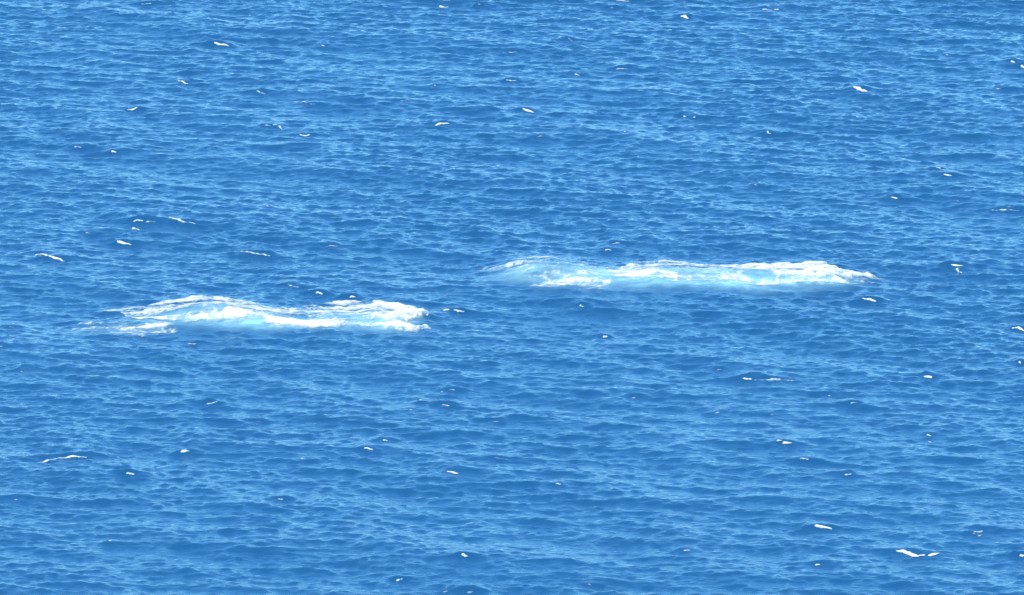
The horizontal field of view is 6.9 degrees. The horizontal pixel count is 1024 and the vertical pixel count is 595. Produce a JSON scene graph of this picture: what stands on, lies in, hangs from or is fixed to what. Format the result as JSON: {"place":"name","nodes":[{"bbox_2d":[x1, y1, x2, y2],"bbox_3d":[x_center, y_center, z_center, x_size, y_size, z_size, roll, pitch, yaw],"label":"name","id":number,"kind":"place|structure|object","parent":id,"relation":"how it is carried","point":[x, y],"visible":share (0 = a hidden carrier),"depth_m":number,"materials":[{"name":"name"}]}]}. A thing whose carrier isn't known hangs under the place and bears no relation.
{"place":"outdoors","nodes":[
{"label":"outdoors","id":0,"kind":"place"},
{"bbox_2d":[0,0,1023,594],"bbox_3d":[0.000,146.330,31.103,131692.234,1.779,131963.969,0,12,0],"label":"sea","id":1,"kind":"structure","parent":0,"point":[568,442],"depth_m":721.34,"materials":[{"name":"liquid"}]},
{"bbox_2d":[43,455,81,461],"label":"whitecap","id":2,"kind":"object","parent":1,"relation":"on","point":[64,457],"visible":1,"depth_m":662.73,"materials":[{"name":"liquid"}]},
{"bbox_2d":[74,295,428,333],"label":"broken wave","id":3,"kind":"object","parent":1,"relation":"on","point":[405,312],"visible":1,"depth_m":712.23,"materials":[{"name":"liquid"}]},
{"bbox_2d":[491,256,874,286],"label":"broken wave","id":4,"kind":"object","parent":1,"relation":"on","point":[809,267],"visible":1,"depth_m":728.25,"materials":[{"name":"liquid"}]},
{"bbox_2d":[896,549,937,556],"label":"whitecap","id":5,"kind":"object","parent":1,"relation":"on","point":[910,553],"visible":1,"depth_m":631.11,"materials":[{"name":"liquid"}]}
]}

